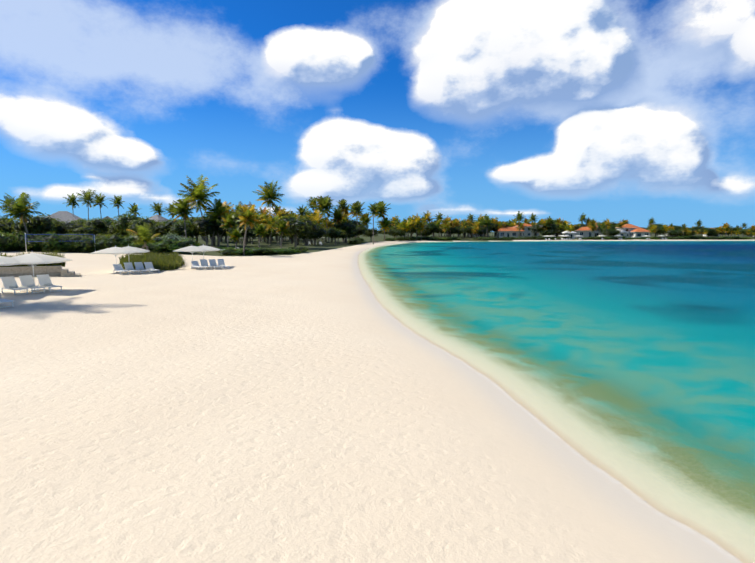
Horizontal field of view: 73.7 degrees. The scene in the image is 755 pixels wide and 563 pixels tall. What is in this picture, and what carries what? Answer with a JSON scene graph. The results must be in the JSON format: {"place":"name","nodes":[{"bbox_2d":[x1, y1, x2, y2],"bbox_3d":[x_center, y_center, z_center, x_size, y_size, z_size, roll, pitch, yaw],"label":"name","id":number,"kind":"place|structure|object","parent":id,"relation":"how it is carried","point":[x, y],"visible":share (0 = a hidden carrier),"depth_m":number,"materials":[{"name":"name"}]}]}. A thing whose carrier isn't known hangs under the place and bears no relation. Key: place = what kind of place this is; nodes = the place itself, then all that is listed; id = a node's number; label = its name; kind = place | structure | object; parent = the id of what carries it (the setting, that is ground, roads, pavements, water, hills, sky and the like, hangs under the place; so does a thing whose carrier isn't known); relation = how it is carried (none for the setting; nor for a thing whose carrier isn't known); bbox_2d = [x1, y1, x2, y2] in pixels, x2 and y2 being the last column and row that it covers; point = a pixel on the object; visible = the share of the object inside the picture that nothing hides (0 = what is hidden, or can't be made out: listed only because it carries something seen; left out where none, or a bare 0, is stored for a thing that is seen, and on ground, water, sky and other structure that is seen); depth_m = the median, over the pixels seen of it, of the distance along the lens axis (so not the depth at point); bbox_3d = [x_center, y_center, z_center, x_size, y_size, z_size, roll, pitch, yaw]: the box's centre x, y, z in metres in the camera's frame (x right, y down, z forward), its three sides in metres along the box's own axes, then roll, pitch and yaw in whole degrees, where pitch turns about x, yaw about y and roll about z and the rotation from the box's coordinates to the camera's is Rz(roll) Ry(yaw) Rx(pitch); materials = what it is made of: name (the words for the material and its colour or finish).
{"place":"outdoors","nodes":[
{"label":"outdoors","id":0,"kind":"place"},
{"bbox_2d":[0,232,754,562],"bbox_3d":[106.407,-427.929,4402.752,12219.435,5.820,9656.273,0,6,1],"label":"ground","id":1,"kind":"structure","parent":0,"point":[317,403],"depth_m":9.37,"materials":[{"name":"beige sand"}]},
{"bbox_2d":[0,230,18,249],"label":"hedge","id":2,"kind":"object","parent":1,"relation":"on","point":[4,240],"visible":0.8,"depth_m":67.98,"materials":[{"name":"green plant"}]},
{"bbox_2d":[0,219,18,234],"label":"tree","id":3,"kind":"object","parent":1,"relation":"on","point":[4,227],"visible":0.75,"depth_m":90.08,"materials":[{"name":"green plant"}]},
{"bbox_2d":[0,256,20,265],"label":"umbrella","id":4,"kind":"object","parent":1,"relation":"on","point":[6,261],"visible":0.87,"depth_m":27.89,"materials":[{"name":"white fabric"}]},
{"bbox_2d":[1,234,21,250],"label":"hedge","id":5,"kind":"object","parent":1,"relation":"on","point":[12,242],"visible":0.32,"depth_m":69.28,"materials":[{"name":"green plant"}]},
{"bbox_2d":[0,276,27,294],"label":"lounger","id":6,"kind":"object","parent":1,"relation":"on","point":[9,282],"visible":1,"depth_m":28.75,"materials":[{"name":"white"}]},
{"bbox_2d":[0,192,44,233],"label":"palm","id":7,"kind":"object","parent":1,"relation":"on","point":[21,207],"visible":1,"depth_m":72.92,"materials":[{"name":"green plant"}]},
{"bbox_2d":[6,230,56,248],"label":"hedge","id":8,"kind":"object","parent":1,"relation":"on","point":[20,237],"visible":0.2,"depth_m":71.08,"materials":[{"name":"green plant"}]},
{"bbox_2d":[19,275,44,293],"bbox_3d":[-20.143,0.156,29.340,1.770,0.943,0.660,4,7,34],"label":"lounger","id":9,"kind":"object","parent":1,"relation":"on","point":[27,281],"visible":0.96,"depth_m":29.51,"materials":[{"name":"white"}]},
{"bbox_2d":[19,236,45,250],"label":"hedge","id":10,"kind":"object","parent":1,"relation":"on","point":[29,245],"visible":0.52,"depth_m":70.09,"materials":[{"name":"green plant"}]},
{"bbox_2d":[8,213,57,235],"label":"tree","id":11,"kind":"object","parent":1,"relation":"on","point":[43,224],"visible":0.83,"depth_m":79.97,"materials":[{"name":"green plant"}]},
{"bbox_2d":[0,266,80,276],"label":"stone wall","id":12,"kind":"structure","parent":1,"relation":"on","point":[52,271],"depth_m":38.12,"materials":[{"name":"beige stone"}]},
{"bbox_2d":[11,252,71,290],"bbox_3d":[-20.589,-0.598,30.119,3.016,2.490,3.016,-1,6,-5],"label":"umbrella","id":13,"kind":"object","parent":1,"relation":"on","point":[32,258],"visible":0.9,"depth_m":29.43,"materials":[{"name":"white fabric"}]},
{"bbox_2d":[23,231,69,250],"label":"hedge","id":14,"kind":"object","parent":1,"relation":"on","point":[55,242],"visible":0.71,"depth_m":70.25,"materials":[{"name":"green plant"}]},
{"bbox_2d":[36,274,62,291],"bbox_3d":[-19.633,0.096,30.111,1.770,0.943,0.660,4,7,33],"label":"lounger","id":15,"kind":"object","parent":1,"relation":"on","point":[44,280],"visible":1,"depth_m":30.26,"materials":[{"name":"white"}]},
{"bbox_2d":[25,233,95,251],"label":"volleyball net","id":16,"kind":"object","parent":1,"relation":"on","point":[55,237],"visible":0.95,"depth_m":69.81,"materials":[{"name":"blue fabric"}]},
{"bbox_2d":[48,242,78,251],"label":"hedge","id":17,"kind":"object","parent":1,"relation":"on","point":[66,247],"visible":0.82,"depth_m":70.91,"materials":[{"name":"green plant"}]},
{"bbox_2d":[46,211,81,235],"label":"thatched roof","id":18,"kind":"structure","parent":1,"relation":"on","point":[64,216],"depth_m":137.09,"materials":[{"name":"beige paint"}]},
{"bbox_2d":[52,219,80,233],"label":"garden tree","id":19,"kind":"object","parent":1,"relation":"on","point":[62,223],"visible":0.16,"depth_m":105.60,"materials":[{"name":"green plant"}]},
{"bbox_2d":[55,223,83,236],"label":"garden tree","id":20,"kind":"object","parent":1,"relation":"on","point":[64,229],"visible":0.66,"depth_m":104.46,"materials":[{"name":"green plant"}]},
{"bbox_2d":[62,193,79,213],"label":"palm","id":21,"kind":"object","parent":1,"relation":"on","point":[71,200],"visible":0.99,"depth_m":174.39,"materials":[{"name":"green plant"}]},
{"bbox_2d":[68,233,92,251],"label":"hedge","id":22,"kind":"object","parent":1,"relation":"on","point":[77,238],"visible":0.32,"depth_m":72.42,"materials":[{"name":"green plant"}]},
{"bbox_2d":[67,226,102,236],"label":"bush","id":23,"kind":"object","parent":1,"relation":"on","point":[91,230],"visible":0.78,"depth_m":101.42,"materials":[{"name":"green plant"}]},
{"bbox_2d":[77,189,98,218],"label":"palm","id":24,"kind":"object","parent":1,"relation":"on","point":[86,199],"visible":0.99,"depth_m":162.71,"materials":[{"name":"green plant"}]},
{"bbox_2d":[72,235,111,251],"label":"hedge","id":25,"kind":"object","parent":1,"relation":"on","point":[84,244],"visible":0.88,"depth_m":71.99,"materials":[{"name":"green plant"}]},
{"bbox_2d":[83,217,106,231],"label":"tree","id":26,"kind":"object","parent":1,"relation":"on","point":[97,223],"visible":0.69,"depth_m":103.86,"materials":[{"name":"green plant"}]},
{"bbox_2d":[90,193,106,218],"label":"palm","id":27,"kind":"object","parent":1,"relation":"on","point":[99,200],"visible":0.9,"depth_m":182.92,"materials":[{"name":"green plant"}]},
{"bbox_2d":[88,236,115,249],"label":"hedge","id":28,"kind":"object","parent":1,"relation":"on","point":[109,245],"visible":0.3,"depth_m":73.31,"materials":[{"name":"green plant"}]},
{"bbox_2d":[100,217,116,236],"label":"garden tree","id":29,"kind":"object","parent":1,"relation":"on","point":[108,224],"visible":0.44,"depth_m":105.23,"materials":[{"name":"green plant"}]},
{"bbox_2d":[95,232,127,246],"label":"hedge","id":30,"kind":"object","parent":1,"relation":"on","point":[114,238],"visible":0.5,"depth_m":74.30,"materials":[{"name":"green plant"}]},
{"bbox_2d":[91,245,134,271],"bbox_3d":[-22.957,-1.952,44.189,3.016,2.490,3.016,-1,6,-10],"label":"umbrella","id":31,"kind":"object","parent":1,"relation":"on","point":[115,250],"visible":0.96,"depth_m":43.07,"materials":[{"name":"white fabric"}]},
{"bbox_2d":[109,195,124,215],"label":"palm","id":32,"kind":"object","parent":1,"relation":"on","point":[117,202],"visible":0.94,"depth_m":169.33,"materials":[{"name":"green plant"}]},
{"bbox_2d":[105,225,128,236],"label":"tree","id":33,"kind":"object","parent":1,"relation":"on","point":[112,230],"visible":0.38,"depth_m":97.91,"materials":[{"name":"green plant"}]},
{"bbox_2d":[113,264,128,274],"bbox_3d":[-21.660,-1.019,42.469,1.863,0.808,0.660,5,8,44],"label":"lounger","id":34,"kind":"object","parent":1,"relation":"on","point":[119,268],"visible":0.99,"depth_m":42.77,"materials":[{"name":"white"}]},
{"bbox_2d":[111,212,142,234],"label":"tree","id":35,"kind":"object","parent":1,"relation":"on","point":[122,222],"visible":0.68,"depth_m":93.60,"materials":[{"name":"green plant"}]},
{"bbox_2d":[124,262,138,273],"bbox_3d":[-21.039,-1.122,43.034,1.770,0.943,0.660,6,8,44],"label":"lounger","id":36,"kind":"object","parent":1,"relation":"on","point":[128,266],"visible":0.89,"depth_m":43.33,"materials":[{"name":"white"}]},
{"bbox_2d":[127,203,141,215],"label":"palm","id":37,"kind":"object","parent":1,"relation":"on","point":[134,208],"visible":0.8,"depth_m":153.01,"materials":[{"name":"green plant"}]},
{"bbox_2d":[122,245,149,255],"bbox_3d":[-22.712,-2.123,45.983,3.016,2.490,3.016,-1,6,-13],"label":"umbrella","id":38,"kind":"object","parent":1,"relation":"on","point":[137,250],"visible":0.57,"depth_m":45.46,"materials":[{"name":"white fabric"}]},
{"bbox_2d":[126,216,156,233],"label":"tree","id":39,"kind":"object","parent":1,"relation":"on","point":[139,222],"visible":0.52,"depth_m":86.69,"materials":[{"name":"green plant"}]},
{"bbox_2d":[134,262,149,273],"bbox_3d":[-20.421,-1.172,43.669,1.770,0.943,0.660,5,8,42],"label":"lounger","id":40,"kind":"object","parent":1,"relation":"on","point":[139,266],"visible":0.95,"depth_m":43.92,"materials":[{"name":"white"}]},
{"bbox_2d":[124,222,160,253],"bbox_3d":[-29.455,-5.016,63.192,3.800,4.895,3.987,0,6,1],"label":"young palm","id":41,"kind":"object","parent":1,"relation":"on","point":[144,238],"visible":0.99,"depth_m":62.77,"materials":[{"name":"green plant"}]},
{"bbox_2d":[144,262,156,273],"bbox_3d":[-19.846,-1.199,44.260,1.770,0.943,0.660,5,8,44],"label":"lounger","id":42,"kind":"object","parent":1,"relation":"on","point":[149,266],"visible":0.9,"depth_m":44.56,"materials":[{"name":"white"}]},
{"bbox_2d":[150,202,165,215],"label":"palm","id":43,"kind":"object","parent":1,"relation":"on","point":[157,208],"visible":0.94,"depth_m":174.45,"materials":[{"name":"green plant"}]},
{"bbox_2d":[147,242,170,252],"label":"hedge","id":44,"kind":"object","parent":1,"relation":"on","point":[157,247],"visible":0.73,"depth_m":75.46,"materials":[{"name":"green plant"}]},
{"bbox_2d":[149,222,169,237],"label":"garden tree","id":45,"kind":"object","parent":1,"relation":"on","point":[161,230],"visible":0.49,"depth_m":102.71,"materials":[{"name":"green plant"}]},
{"bbox_2d":[149,214,175,238],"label":"thatched roof","id":46,"kind":"structure","parent":1,"relation":"on","point":[156,217],"depth_m":148.95,"materials":[{"name":"beige paint"}]},
{"bbox_2d":[154,218,197,229],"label":"garden tree","id":47,"kind":"object","parent":1,"relation":"on","point":[171,222],"visible":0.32,"depth_m":104.26,"materials":[{"name":"green plant"}]},
{"bbox_2d":[159,237,201,253],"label":"hedge","id":48,"kind":"object","parent":1,"relation":"on","point":[183,243],"visible":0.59,"depth_m":76.64,"materials":[{"name":"green plant"}]},
{"bbox_2d":[169,221,192,237],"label":"tree","id":49,"kind":"object","parent":1,"relation":"on","point":[178,228],"visible":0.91,"depth_m":101.65,"materials":[{"name":"green plant"}]},
{"bbox_2d":[167,196,195,238],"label":"palm","id":50,"kind":"object","parent":1,"relation":"on","point":[184,205],"visible":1,"depth_m":93.30,"materials":[{"name":"green plant"}]},
{"bbox_2d":[173,246,206,267],"bbox_3d":[-18.822,-2.539,51.168,3.016,2.490,3.016,-1,6,-7],"label":"umbrella","id":51,"kind":"object","parent":1,"relation":"on","point":[192,249],"visible":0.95,"depth_m":50.02,"materials":[{"name":"white fabric"}]},
{"bbox_2d":[187,217,207,241],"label":"tree","id":52,"kind":"object","parent":1,"relation":"on","point":[197,234],"visible":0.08,"depth_m":113.25,"materials":[{"name":"green plant"}]},
{"bbox_2d":[177,174,218,245],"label":"palm","id":53,"kind":"object","parent":1,"relation":"on","point":[198,193],"visible":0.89,"depth_m":103.75,"materials":[{"name":"green plant"}]},
{"bbox_2d":[200,259,211,269],"bbox_3d":[-16.878,-1.668,49.529,0.660,0.943,1.770,-4,7,-35],"label":"lounger","id":54,"kind":"object","parent":1,"relation":"on","point":[204,262],"visible":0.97,"depth_m":49.93,"materials":[{"name":"white"}]},
{"bbox_2d":[198,244,219,255],"bbox_3d":[-18.182,-2.686,52.670,3.016,2.490,3.016,-1,6,-10],"label":"umbrella","id":55,"kind":"object","parent":1,"relation":"on","point":[207,248],"visible":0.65,"depth_m":51.94,"materials":[{"name":"white fabric"}]},
{"bbox_2d":[193,216,239,246],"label":"tree","id":56,"kind":"object","parent":1,"relation":"on","point":[208,227],"visible":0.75,"depth_m":105.61,"materials":[{"name":"green plant"}]},
{"bbox_2d":[203,199,230,246],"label":"palm","id":57,"kind":"object","parent":1,"relation":"on","point":[219,210],"visible":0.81,"depth_m":104.91,"materials":[{"name":"green plant"}]},
{"bbox_2d":[197,209,239,244],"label":"tree","id":58,"kind":"object","parent":1,"relation":"on","point":[236,217],"visible":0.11,"depth_m":116.09,"materials":[{"name":"green plant"}]},
{"bbox_2d":[216,213,237,246],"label":"palm","id":59,"kind":"object","parent":1,"relation":"on","point":[229,220],"visible":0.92,"depth_m":92.19,"materials":[{"name":"green plant"}]},
{"bbox_2d":[220,248,238,254],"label":"shrub","id":60,"kind":"object","parent":1,"relation":"on","point":[228,251],"visible":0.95,"depth_m":76.36,"materials":[{"name":"green plant"}]},
{"bbox_2d":[226,228,243,248],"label":"palm","id":61,"kind":"object","parent":1,"relation":"on","point":[235,234],"visible":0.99,"depth_m":82.72,"materials":[{"name":"green plant"}]},
{"bbox_2d":[233,204,258,255],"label":"palm","id":62,"kind":"object","parent":1,"relation":"on","point":[247,216],"visible":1,"depth_m":76.25,"materials":[{"name":"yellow plant"}]},
{"bbox_2d":[237,224,258,245],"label":"tree","id":63,"kind":"object","parent":1,"relation":"on","point":[250,233],"visible":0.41,"depth_m":113.64,"materials":[{"name":"green plant"}]},
{"bbox_2d":[252,210,264,244],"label":"palm","id":64,"kind":"object","parent":1,"relation":"on","point":[257,217],"visible":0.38,"depth_m":129.70,"materials":[{"name":"green plant"}]},
{"bbox_2d":[252,223,268,246],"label":"palm","id":65,"kind":"object","parent":1,"relation":"on","point":[260,230],"visible":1,"depth_m":93.58,"materials":[{"name":"green plant"}]},
{"bbox_2d":[251,247,269,254],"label":"shrub","id":66,"kind":"object","parent":1,"relation":"on","point":[259,251],"visible":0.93,"depth_m":78.62,"materials":[{"name":"green plant"}]},
{"bbox_2d":[255,207,271,242],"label":"palm","id":67,"kind":"object","parent":1,"relation":"on","point":[264,212],"visible":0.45,"depth_m":145.75,"materials":[{"name":"green plant"}]},
{"bbox_2d":[252,181,283,243],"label":"palm","id":68,"kind":"object","parent":1,"relation":"on","point":[270,189],"visible":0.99,"depth_m":132.22,"materials":[{"name":"green plant"}]},
{"bbox_2d":[264,213,281,245],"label":"palm","id":69,"kind":"object","parent":1,"relation":"on","point":[270,219],"visible":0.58,"depth_m":119.56,"materials":[{"name":"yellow plant"}]},
{"bbox_2d":[271,220,289,248],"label":"palm","id":70,"kind":"object","parent":1,"relation":"on","point":[281,226],"visible":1,"depth_m":105.46,"materials":[{"name":"green plant"}]},
{"bbox_2d":[272,207,290,218],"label":"palm","id":71,"kind":"object","parent":1,"relation":"on","point":[279,212],"visible":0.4,"depth_m":158.55,"materials":[{"name":"yellow plant"}]},
{"bbox_2d":[275,214,320,246],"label":"tree","id":72,"kind":"object","parent":1,"relation":"on","point":[306,226],"visible":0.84,"depth_m":110.91,"materials":[{"name":"green plant"}]},
{"bbox_2d":[305,212,325,244],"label":"palm","id":73,"kind":"object","parent":1,"relation":"on","point":[315,216],"visible":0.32,"depth_m":141.38,"materials":[{"name":"yellow plant"}]},
{"bbox_2d":[313,226,330,244],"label":"tree","id":74,"kind":"object","parent":1,"relation":"on","point":[323,230],"visible":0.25,"depth_m":136.39,"materials":[{"name":"green plant"}]},
{"bbox_2d":[312,196,333,242],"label":"palm","id":75,"kind":"object","parent":1,"relation":"on","point":[324,203],"visible":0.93,"depth_m":158.23,"materials":[{"name":"green plant"}]},
{"bbox_2d":[326,227,347,244],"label":"tree","id":76,"kind":"object","parent":1,"relation":"on","point":[334,233],"visible":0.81,"depth_m":144.94,"materials":[{"name":"green plant"}]},
{"bbox_2d":[329,208,348,242],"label":"palm","id":77,"kind":"object","parent":1,"relation":"on","point":[338,214],"visible":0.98,"depth_m":160.23,"materials":[{"name":"green plant"}]},
{"bbox_2d":[335,199,347,241],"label":"palm","id":78,"kind":"object","parent":1,"relation":"on","point":[342,204],"visible":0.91,"depth_m":181.71,"materials":[{"name":"green plant"}]},
{"bbox_2d":[331,221,358,242],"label":"tree","id":79,"kind":"object","parent":1,"relation":"on","point":[349,227],"visible":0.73,"depth_m":159.50,"materials":[{"name":"green plant"}]},
{"bbox_2d":[350,202,361,237],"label":"palm","id":80,"kind":"object","parent":1,"relation":"on","point":[355,207],"visible":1,"depth_m":178.92,"materials":[{"name":"green plant"}]},
{"bbox_2d":[348,201,364,218],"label":"palm","id":81,"kind":"object","parent":1,"relation":"on","point":[358,214],"visible":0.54,"depth_m":268.73,"materials":[{"name":"green plant"}]},
{"bbox_2d":[352,225,368,237],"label":"tree","id":82,"kind":"object","parent":1,"relation":"on","point":[361,230],"visible":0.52,"depth_m":176.10,"materials":[{"name":"green plant"}]},
{"bbox_2d":[357,212,372,225],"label":"palm","id":83,"kind":"object","parent":1,"relation":"on","point":[365,219],"visible":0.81,"depth_m":278.65,"materials":[{"name":"green plant"}]},
{"bbox_2d":[364,228,378,241],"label":"tree","id":84,"kind":"object","parent":1,"relation":"on","point":[370,233],"visible":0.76,"depth_m":191.97,"materials":[{"name":"green plant"}]},
{"bbox_2d":[367,203,378,243],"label":"palm","id":85,"kind":"object","parent":1,"relation":"on","point":[373,208],"visible":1,"depth_m":156.58,"materials":[{"name":"green plant"}]},
{"bbox_2d":[370,201,390,240],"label":"palm","id":86,"kind":"object","parent":1,"relation":"on","point":[381,211],"visible":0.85,"depth_m":200.35,"materials":[{"name":"green plant"}]},
{"bbox_2d":[376,217,393,240],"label":"palm","id":87,"kind":"object","parent":1,"relation":"on","point":[385,223],"visible":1,"depth_m":201.40,"materials":[{"name":"green plant"}]},
{"bbox_2d":[386,228,406,239],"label":"tree","id":88,"kind":"object","parent":1,"relation":"on","point":[395,232],"visible":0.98,"depth_m":217.52,"materials":[{"name":"green plant"}]},
{"bbox_2d":[410,215,425,239],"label":"palm","id":89,"kind":"object","parent":1,"relation":"on","point":[418,220],"visible":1,"depth_m":218.98,"materials":[{"name":"green plant"}]},
{"bbox_2d":[420,210,433,222],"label":"palm","id":90,"kind":"object","parent":1,"relation":"on","point":[427,217],"visible":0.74,"depth_m":240.49,"materials":[{"name":"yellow plant"}]},
{"bbox_2d":[423,222,442,236],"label":"tree","id":91,"kind":"object","parent":1,"relation":"on","point":[433,227],"visible":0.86,"depth_m":232.27,"materials":[{"name":"green plant"}]},
{"bbox_2d":[472,228,491,236],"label":"tree","id":92,"kind":"object","parent":1,"relation":"on","point":[484,230],"visible":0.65,"depth_m":248.45,"materials":[{"name":"green plant"}]},
{"bbox_2d":[479,223,499,237],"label":"tree","id":93,"kind":"object","parent":1,"relation":"on","point":[493,227],"visible":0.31,"depth_m":261.65,"materials":[{"name":"green plant"}]},
{"bbox_2d":[494,227,523,237],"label":"villa","id":94,"kind":"object","parent":1,"relation":"on","point":[506,232],"visible":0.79,"depth_m":261.52,"materials":[{"name":"white paint"}]},
{"bbox_2d":[513,211,525,235],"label":"palm","id":95,"kind":"object","parent":1,"relation":"on","point":[519,217],"visible":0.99,"depth_m":245.94,"materials":[{"name":"green plant"}]},
{"bbox_2d":[514,223,531,236],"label":"villa","id":96,"kind":"object","parent":1,"relation":"on","point":[526,232],"visible":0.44,"depth_m":271.97,"materials":[{"name":"white paint"}]},
{"bbox_2d":[528,222,557,233],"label":"tree","id":97,"kind":"object","parent":1,"relation":"on","point":[537,227],"visible":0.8,"depth_m":248.35,"materials":[{"name":"green plant"}]},
{"bbox_2d":[539,229,555,235],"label":"bush","id":98,"kind":"object","parent":1,"relation":"on","point":[548,232],"visible":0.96,"depth_m":245.10,"materials":[{"name":"green plant"}]},
{"bbox_2d":[357,241,754,562],"bbox_3d":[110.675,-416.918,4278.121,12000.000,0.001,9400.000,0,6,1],"label":"water surface","id":99,"kind":"object","parent":1,"relation":"on","point":[630,365],"depth_m":18.92,"materials":[{"name":"teal liquid"}]},
{"bbox_2d":[575,227,594,236],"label":"villa","id":100,"kind":"object","parent":1,"relation":"on","point":[584,231],"visible":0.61,"depth_m":272.45,"materials":[{"name":"white paint"}]},
{"bbox_2d":[602,228,620,236],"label":"tree","id":101,"kind":"object","parent":1,"relation":"on","point":[609,232],"visible":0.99,"depth_m":258.52,"materials":[{"name":"green plant"}]},
{"bbox_2d":[616,224,640,237],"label":"villa","id":102,"kind":"object","parent":1,"relation":"on","point":[629,227],"visible":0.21,"depth_m":271.02,"materials":[{"name":"tile"}]},
{"bbox_2d":[630,228,649,237],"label":"villa","id":103,"kind":"object","parent":1,"relation":"on","point":[638,232],"visible":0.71,"depth_m":266.15,"materials":[{"name":"white paint"}]},
{"bbox_2d":[664,229,686,236],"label":"tree","id":104,"kind":"object","parent":1,"relation":"on","point":[675,233],"visible":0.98,"depth_m":256.07,"materials":[{"name":"green plant"}]},
{"bbox_2d":[0,0,754,231],"label":"sky","id":105,"kind":"structure","parent":0,"point":[239,144],"materials":[{"name":"blue"}]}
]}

